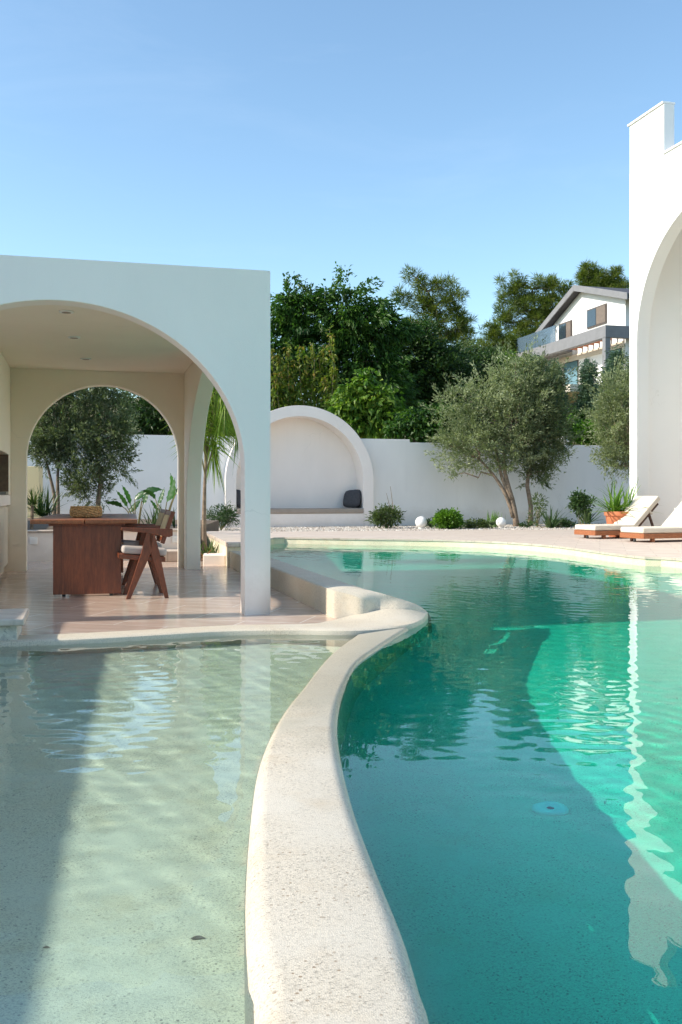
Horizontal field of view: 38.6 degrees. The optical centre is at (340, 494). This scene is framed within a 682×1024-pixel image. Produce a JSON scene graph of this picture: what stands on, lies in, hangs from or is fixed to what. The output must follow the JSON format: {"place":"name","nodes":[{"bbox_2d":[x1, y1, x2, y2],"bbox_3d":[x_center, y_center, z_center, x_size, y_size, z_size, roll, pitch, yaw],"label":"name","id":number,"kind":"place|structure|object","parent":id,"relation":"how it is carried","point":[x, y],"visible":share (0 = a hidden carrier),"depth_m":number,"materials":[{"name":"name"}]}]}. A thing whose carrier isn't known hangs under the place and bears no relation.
{"place":"outdoors","nodes":[
{"label":"outdoors","id":0,"kind":"place"},
{"bbox_2d":[27,518,218,557],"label":"planting soil","id":1,"kind":"structure","parent":0,"point":[212,525],"depth_m":18.55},
{"bbox_2d":[27,488,47,528],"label":"yucca","id":2,"kind":"object","parent":1,"relation":"on","point":[33,502],"visible":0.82,"depth_m":15.98,"materials":[{"name":"green plant"}]},
{"bbox_2d":[27,486,64,516],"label":"yucca","id":3,"kind":"object","parent":1,"relation":"on","point":[40,510],"visible":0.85,"depth_m":16.19,"materials":[{"name":"green plant"}]},
{"bbox_2d":[27,387,147,513],"bbox_3d":[-4.755,-0.999,17.617,2.445,3.216,1.408,0,0,0],"label":"olive tree","id":4,"kind":"object","parent":1,"relation":"on","point":[59,443],"visible":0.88,"depth_m":17.45,"materials":[{"name":"green plant"}]},
{"bbox_2d":[107,486,162,523],"bbox_3d":[-3.510,0.241,16.861,1.046,0.790,0.471,0,0,21],"label":"bird of paradise","id":5,"kind":"object","parent":1,"relation":"on","point":[135,505],"visible":0.73,"depth_m":16.75,"materials":[{"name":"green plant"}]},
{"bbox_2d":[135,505,174,527],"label":"grassy plant","id":6,"kind":"object","parent":1,"relation":"on","point":[154,518],"visible":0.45,"depth_m":15.87,"materials":[{"name":"green plant"}]},
{"bbox_2d":[141,473,177,514],"bbox_3d":[-2.986,0.130,16.215,0.882,0.962,0.284,0,0,22],"label":"bird of paradise","id":7,"kind":"object","parent":1,"relation":"on","point":[172,491],"visible":0.48,"depth_m":16.17,"materials":[{"name":"green plant"}]},
{"bbox_2d":[161,387,238,554],"bbox_3d":[-2.008,-0.577,15.106,1.295,3.116,2.424,0,0,13],"label":"palm","id":8,"kind":"object","parent":1,"relation":"on","point":[215,431],"visible":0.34,"depth_m":15.08,"materials":[{"name":"green plant"}]},
{"bbox_2d":[0,558,336,634],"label":"patio floor","id":9,"kind":"structure","parent":0,"point":[206,595],"depth_m":8.81,"materials":[{"name":"beige tile"}]},
{"bbox_2d":[0,351,10,574],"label":"barbecue","id":10,"kind":"object","parent":9,"relation":"on","point":[5,434],"visible":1,"depth_m":12.03,"materials":[{"name":"beige paint"}]},
{"bbox_2d":[0,507,3,569],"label":"cabinet door","id":11,"kind":"structure","parent":10,"relation":"in","point":[1,508],"depth_m":11.61,"materials":[{"name":"beige wood"}]},
{"bbox_2d":[4,506,7,566],"bbox_3d":[-4.236,0.530,12.273,0.020,0.740,0.640,0,0,-15],"label":"cabinet door","id":12,"kind":"structure","parent":10,"relation":"in","point":[5,508],"depth_m":12.18,"materials":[{"name":"beige wood"}]},
{"bbox_2d":[0,608,28,639],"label":"stone block","id":13,"kind":"structure","parent":9,"relation":"on","point":[12,622],"depth_m":6.63,"materials":[{"name":"stone"}]},
{"bbox_2d":[30,514,136,596],"bbox_3d":[-2.779,0.624,10.788,1.000,0.752,2.850,0,0,-12],"label":"dining table","id":14,"kind":"object","parent":9,"relation":"on","point":[86,560],"visible":0.94,"depth_m":9.51,"materials":[{"name":"brown wood"}]},
{"bbox_2d":[69,506,102,516],"bbox_3d":[-2.724,0.186,10.390,0.343,0.119,0.344,0,0,0],"label":"basket","id":15,"kind":"object","parent":14,"relation":"on","point":[86,511],"visible":1,"depth_m":10.25,"materials":[{"name":"brown wicker"}]},
{"bbox_2d":[27,529,177,561],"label":"planter wall","id":16,"kind":"structure","parent":9,"relation":"on","point":[39,545],"depth_m":14.38,"materials":[{"name":"white paint"}]},
{"bbox_2d":[0,255,269,614],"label":"pavilion","id":17,"kind":"structure","parent":9,"relation":"on","point":[173,345],"depth_m":8.08,"materials":[{"name":"white paint"}]},
{"bbox_2d":[121,509,169,584],"bbox_3d":[-2.150,0.582,10.519,0.532,0.837,0.526,0,0,-17],"label":"dining chair","id":18,"kind":"object","parent":9,"relation":"on","point":[157,524],"visible":0.33,"depth_m":10.68,"materials":[{"name":"brown wood"}]},
{"bbox_2d":[117,510,174,598],"bbox_3d":[-1.921,0.582,9.546,0.532,0.837,0.526,0,0,-16],"label":"dining chair","id":19,"kind":"object","parent":9,"relation":"on","point":[144,551],"visible":0.98,"depth_m":9.33,"materials":[{"name":"brown wood"}]},
{"bbox_2d":[164,549,177,561],"bbox_3d":[-2.563,0.920,14.597,0.600,0.160,0.500,0,0,-15],"label":"stone step","id":20,"kind":"object","parent":9,"relation":"on","point":[171,555],"visible":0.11,"depth_m":14.36,"materials":[{"name":"stone"}]},
{"bbox_2d":[203,553,224,564],"bbox_3d":[-1.814,0.980,13.919,0.307,0.240,0.538,0,0,-7],"label":"planter box","id":21,"kind":"object","parent":9,"relation":"on","point":[213,558],"visible":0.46,"depth_m":13.67,"materials":[{"name":"white paint"}]},
{"bbox_2d":[200,538,218,553],"bbox_3d":[-2.077,0.807,14.665,0.599,0.330,0.630,0,0,35],"label":"flax","id":22,"kind":"object","parent":21,"relation":"in","point":[207,549],"visible":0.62,"depth_m":14.59,"materials":[{"name":"green plant"}]},
{"bbox_2d":[35,398,621,444],"bbox_3d":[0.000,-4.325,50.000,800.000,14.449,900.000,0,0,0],"label":"ground","id":23,"kind":"structure","parent":0,"point":[214,407],"depth_m":58.23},
{"bbox_2d":[115,336,295,434],"bbox_3d":[-4.855,-2.493,34.013,6.596,7.180,3.161,0,0,0],"label":"broadleaf tree","id":24,"kind":"object","parent":23,"relation":"on","point":[151,422],"visible":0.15,"depth_m":33.56,"materials":[{"name":"green plant"}]},
{"bbox_2d":[270,325,345,410],"bbox_3d":[-1.524,-3.658,33.213,3.486,4.088,1.673,0,0,0],"label":"climbing shrub","id":25,"kind":"object","parent":23,"relation":"on","point":[290,394],"visible":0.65,"depth_m":33.09,"materials":[{"name":"green plant"}]},
{"bbox_2d":[270,261,431,415],"bbox_3d":[-0.197,-4.002,37.045,7.410,9.530,4.235,0,0,0],"label":"broadleaf tree","id":26,"kind":"object","parent":23,"relation":"on","point":[360,340],"visible":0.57,"depth_m":36.44,"materials":[{"name":"green plant"}]},
{"bbox_2d":[322,366,405,438],"bbox_3d":[0.815,-1.290,29.611,2.936,5.204,1.681,0,0,0],"label":"climbing shrub","id":27,"kind":"object","parent":23,"relation":"on","point":[376,406],"visible":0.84,"depth_m":29.32,"materials":[{"name":"green plant"}]},
{"bbox_2d":[374,315,489,442],"bbox_3d":[2.785,-3.656,40.002,6.642,7.768,3.778,0,0,0],"label":"evergreen tree","id":28,"kind":"object","parent":23,"relation":"on","point":[435,356],"visible":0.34,"depth_m":39.25,"materials":[{"name":"green plant"}]},
{"bbox_2d":[390,265,476,347],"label":"pine tree","id":29,"kind":"object","parent":23,"relation":"on","point":[427,303],"visible":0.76,"depth_m":51.80,"materials":[{"name":"green plant"}]},
{"bbox_2d":[432,344,540,442],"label":"evergreen tree","id":30,"kind":"object","parent":23,"relation":"on","point":[480,359],"visible":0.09,"depth_m":41.54,"materials":[{"name":"green plant"}]},
{"bbox_2d":[453,334,520,359],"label":"hillside shrub","id":31,"kind":"object","parent":23,"relation":"on","point":[465,344],"visible":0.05,"depth_m":45.69,"materials":[{"name":"green plant"}]},
{"bbox_2d":[473,319,519,355],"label":"pine tree","id":32,"kind":"object","parent":23,"relation":"on","point":[495,330],"visible":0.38,"depth_m":65.71,"materials":[{"name":"green plant"}]},
{"bbox_2d":[488,347,529,379],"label":"hillside shrub","id":33,"kind":"object","parent":23,"relation":"on","point":[509,357],"visible":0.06,"depth_m":43.70,"materials":[{"name":"green plant"}]},
{"bbox_2d":[491,267,575,338],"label":"pine tree","id":34,"kind":"object","parent":23,"relation":"on","point":[538,314],"visible":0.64,"depth_m":75.59,"materials":[{"name":"green plant"}]},
{"bbox_2d":[524,353,553,401],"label":"cedar","id":35,"kind":"object","parent":23,"relation":"on","point":[536,366],"visible":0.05,"depth_m":44.83,"materials":[{"name":"green plant"}]},
{"bbox_2d":[545,358,570,439],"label":"cedar","id":36,"kind":"object","parent":23,"relation":"on","point":[565,396],"visible":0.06,"depth_m":46.78,"materials":[{"name":"green plant"}]},
{"bbox_2d":[513,285,629,408],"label":"house","id":37,"kind":"structure","parent":23,"relation":"on","point":[579,324],"depth_m":59.05,"materials":[{"name":"paint"}]},
{"bbox_2d":[559,320,571,339],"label":"window","id":38,"kind":"structure","parent":37,"relation":"in","point":[565,329],"depth_m":61.84,"materials":[{"name":"blue glass"}]},
{"bbox_2d":[560,360,578,385],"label":"glass door","id":39,"kind":"structure","parent":37,"relation":"in","point":[572,364],"depth_m":61.06,"materials":[{"name":"blue glass"}]},
{"bbox_2d":[587,303,606,328],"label":"window","id":40,"kind":"structure","parent":37,"relation":"in","point":[596,316],"depth_m":58.02,"materials":[{"name":"blue glass"}]},
{"bbox_2d":[558,408,611,445],"bbox_3d":[8.537,-0.759,34.014,2.580,4.536,1.663,0,0,0],"label":"hillside shrub","id":41,"kind":"object","parent":23,"relation":"on","point":[578,425],"visible":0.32,"depth_m":33.74,"materials":[{"name":"green plant"}]},
{"bbox_2d":[572,358,600,409],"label":"cedar","id":42,"kind":"object","parent":23,"relation":"on","point":[586,375],"visible":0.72,"depth_m":44.76,"materials":[{"name":"green plant"}]},
{"bbox_2d":[564,405,615,428],"bbox_3d":[9.602,-1.220,38.067,3.543,4.728,1.999,0,0,0],"label":"hillside shrub","id":43,"kind":"object","parent":23,"relation":"on","point":[581,416],"visible":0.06,"depth_m":37.67,"materials":[{"name":"green plant"}]},
{"bbox_2d":[573,256,629,288],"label":"pine tree","id":44,"kind":"object","parent":23,"relation":"on","point":[593,275],"visible":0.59,"depth_m":83.60,"materials":[{"name":"green plant"}]},
{"bbox_2d":[588,344,629,411],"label":"cedar","id":45,"kind":"object","parent":23,"relation":"on","point":[613,354],"visible":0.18,"depth_m":41.83,"materials":[{"name":"green plant"}]},
{"bbox_2d":[0,544,681,1023],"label":"pool water","id":46,"kind":"structure","parent":0,"point":[510,736],"depth_m":3.35,"materials":[{"name":"teal liquid"}]},
{"bbox_2d":[0,0,681,398],"label":"sky","id":47,"kind":"structure","parent":0,"point":[477,141],"materials":[{"name":"blue"}]},
{"bbox_2d":[219,523,606,532],"bbox_3d":[2.710,1.106,23.814,24.053,0.388,8.672,0,0,-17],"label":"gravel bed","id":48,"kind":"object","parent":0,"point":[375,527],"visible":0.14,"depth_m":25.05,"materials":[{"name":"beige gravel"}]},
{"bbox_2d":[27,466,42,517],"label":"yellow wall","id":49,"kind":"structure","parent":48,"relation":"on","point":[34,478],"depth_m":23.79,"materials":[{"name":"paint"}]},
{"bbox_2d":[201,502,240,529],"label":"oleander","id":50,"kind":"object","parent":48,"relation":"on","point":[224,518],"visible":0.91,"depth_m":24.46,"materials":[{"name":"green plant"}]},
{"bbox_2d":[224,405,373,527],"bbox_3d":[-1.209,-0.740,27.339,4.240,3.440,0.810,0,0,-17],"label":"seating niche","id":51,"kind":"object","parent":48,"relation":"on","point":[320,463],"visible":0.74,"depth_m":27.56,"materials":[{"name":"white paint"}]},
{"bbox_2d":[236,489,240,507],"bbox_3d":[-2.824,0.126,26.838,0.234,0.524,0.524,-12,-3,12],"label":"pillow","id":52,"kind":"object","parent":51,"relation":"on","point":[238,498],"visible":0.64,"depth_m":26.63,"materials":[{"name":"grey fabric"}]},
{"bbox_2d":[343,490,360,507],"bbox_3d":[0.315,0.131,27.730,0.543,0.543,0.233,0,-22,25],"label":"pillow","id":53,"kind":"object","parent":51,"relation":"on","point":[351,498],"visible":1,"depth_m":27.63,"materials":[{"name":"grey fabric"}]},
{"bbox_2d":[27,435,629,527],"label":"garden wall","id":54,"kind":"structure","parent":48,"relation":"on","point":[407,470],"depth_m":28.22,"materials":[{"name":"paint"}]},
{"bbox_2d":[381,400,471,444],"bbox_3d":[2.538,-1.959,28.803,2.722,1.598,1.506,0,0,0],"label":"ivy","id":55,"kind":"object","parent":54,"relation":"on","point":[417,426],"visible":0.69,"depth_m":28.52,"materials":[{"name":"green plant"}]},
{"bbox_2d":[363,486,405,528],"bbox_3d":[1.173,0.395,25.785,1.169,1.198,0.796,0,0,0],"label":"grey shrub","id":56,"kind":"object","parent":48,"relation":"on","point":[382,516],"visible":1,"depth_m":25.71,"materials":[{"name":"green plant"}]},
{"bbox_2d":[415,516,426,528],"bbox_3d":[2.109,0.752,25.600,0.310,0.335,0.310,0,0,0],"label":"globe lamp","id":57,"kind":"object","parent":48,"relation":"on","point":[420,522],"visible":0.98,"depth_m":25.49,"materials":[{"name":"white plastic"}]},
{"bbox_2d":[425,517,435,527],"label":"shrub","id":58,"kind":"object","parent":48,"relation":"on","point":[430,525],"visible":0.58,"depth_m":26.24,"materials":[{"name":"green plant"}]},
{"bbox_2d":[429,507,465,528],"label":"boxwood","id":59,"kind":"object","parent":48,"relation":"on","point":[451,518],"visible":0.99,"depth_m":25.25,"materials":[{"name":"green plant"}]},
{"bbox_2d":[461,517,498,528],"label":"ground cover","id":60,"kind":"object","parent":48,"relation":"on","point":[483,523],"visible":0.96,"depth_m":25.74,"materials":[{"name":"green plant"}]},
{"bbox_2d":[418,334,561,526],"bbox_3d":[4.187,-1.740,27.163,4.045,5.433,2.380,0,0,0],"label":"olive tree","id":61,"kind":"object","parent":48,"relation":"on","point":[489,429],"visible":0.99,"depth_m":27.12,"materials":[{"name":"green plant"}]},
{"bbox_2d":[487,509,505,526],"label":"grass tuft","id":62,"kind":"object","parent":48,"relation":"on","point":[494,518],"visible":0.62,"depth_m":26.59,"materials":[{"name":"green plant"}]},
{"bbox_2d":[496,517,505,527],"bbox_3d":[4.309,0.772,26.200,0.270,0.295,0.270,0,0,0],"label":"globe lamp","id":63,"kind":"object","parent":48,"relation":"on","point":[502,522],"visible":0.97,"depth_m":26.11,"materials":[{"name":"white plastic"}]},
{"bbox_2d":[526,491,548,526],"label":"shrub","id":64,"kind":"object","parent":48,"relation":"on","point":[539,508],"visible":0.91,"depth_m":26.79,"materials":[{"name":"green plant"}]},
{"bbox_2d":[516,517,577,527],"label":"ground cover","id":65,"kind":"object","parent":48,"relation":"on","point":[563,523],"visible":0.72,"depth_m":26.41,"materials":[{"name":"green plant"}]},
{"bbox_2d":[508,336,587,524],"bbox_3d":[5.710,-1.790,27.581,2.553,5.477,1.951,0,0,13],"label":"olive tree","id":66,"kind":"object","parent":48,"relation":"on","point":[556,420],"visible":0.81,"depth_m":27.36,"materials":[{"name":"green plant"}]},
{"bbox_2d":[530,507,565,527],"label":"agave","id":67,"kind":"object","parent":48,"relation":"on","point":[549,521],"visible":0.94,"depth_m":26.09,"materials":[{"name":"green plant"}]},
{"bbox_2d":[572,504,603,523],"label":"agave","id":68,"kind":"object","parent":48,"relation":"on","point":[587,517],"visible":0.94,"depth_m":24.25,"materials":[{"name":"green plant"}]},
{"bbox_2d":[578,346,629,485],"bbox_3d":[7.659,-1.652,26.535,2.354,5.187,2.288,0,0,0],"label":"olive tree","id":69,"kind":"object","parent":48,"relation":"on","point":[619,430],"visible":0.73,"depth_m":26.37,"materials":[{"name":"green plant"}]},
{"bbox_2d":[270,529,681,560],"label":"terrace paving","id":70,"kind":"structure","parent":0,"point":[665,549],"depth_m":19.71,"materials":[{"name":"stone"}]},
{"bbox_2d":[565,487,596,523],"bbox_3d":[6.083,0.363,24.509,0.821,1.116,0.717,0,0,0],"label":"shrub","id":71,"kind":"object","parent":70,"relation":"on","point":[579,500],"visible":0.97,"depth_m":24.41,"materials":[{"name":"green plant"}]},
{"bbox_2d":[574,496,659,538],"bbox_3d":[5.828,0.469,20.101,1.950,0.862,0.680,0,0,-24],"label":"sun lounger","id":72,"kind":"object","parent":70,"relation":"on","point":[639,515],"visible":0.65,"depth_m":19.97,"materials":[{"name":"beige fabric"}]},
{"bbox_2d":[587,476,660,536],"bbox_3d":[5.973,0.239,20.551,1.633,1.321,1.538,0,0,19],"label":"potted plant","id":73,"kind":"object","parent":70,"relation":"on","point":[615,513],"visible":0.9,"depth_m":20.49,"materials":[{"name":"plant"}]},
{"bbox_2d":[620,502,681,541],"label":"sun lounger","id":74,"kind":"object","parent":70,"relation":"on","point":[671,527],"visible":1,"depth_m":18.30,"materials":[{"name":"white fabric"}]},
{"bbox_2d":[627,101,681,525],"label":"villa","id":75,"kind":"object","parent":70,"relation":"on","point":[655,311],"visible":0.97,"depth_m":21.16,"materials":[{"name":"paint"}]},
{"bbox_2d":[270,539,681,567],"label":"pool side","id":76,"kind":"structure","parent":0,"point":[637,561],"depth_m":18.40,"materials":[{"name":"beige stone"}]},
{"label":"pool floor","id":77,"kind":"structure","parent":0,"visible":0},
{"bbox_2d":[0,551,430,646],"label":"pool wall","id":78,"kind":"structure","parent":77,"relation":"on","point":[354,610],"depth_m":7.68,"materials":[{"name":"beige stone"}]},
{"bbox_2d":[207,537,240,566],"bbox_3d":[-1.535,1.665,15.550,0.973,1.870,4.243,0,0,-12],"label":"raised terrace base","id":79,"kind":"object","parent":77,"relation":"on","point":[224,550],"visible":0.06,"depth_m":13.69,"materials":[{"name":"beige concrete"}]},
{"bbox_2d":[207,531,240,546],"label":"raised terrace paving","id":80,"kind":"structure","parent":79,"relation":"on","point":[229,538],"depth_m":15.16,"materials":[{"name":"stone"}]},
{"bbox_2d":[245,627,428,1023],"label":"pool divider","id":81,"kind":"object","parent":77,"relation":"on","point":[325,943],"visible":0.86,"depth_m":2.40,"materials":[{"name":"beige stone"}]}
]}

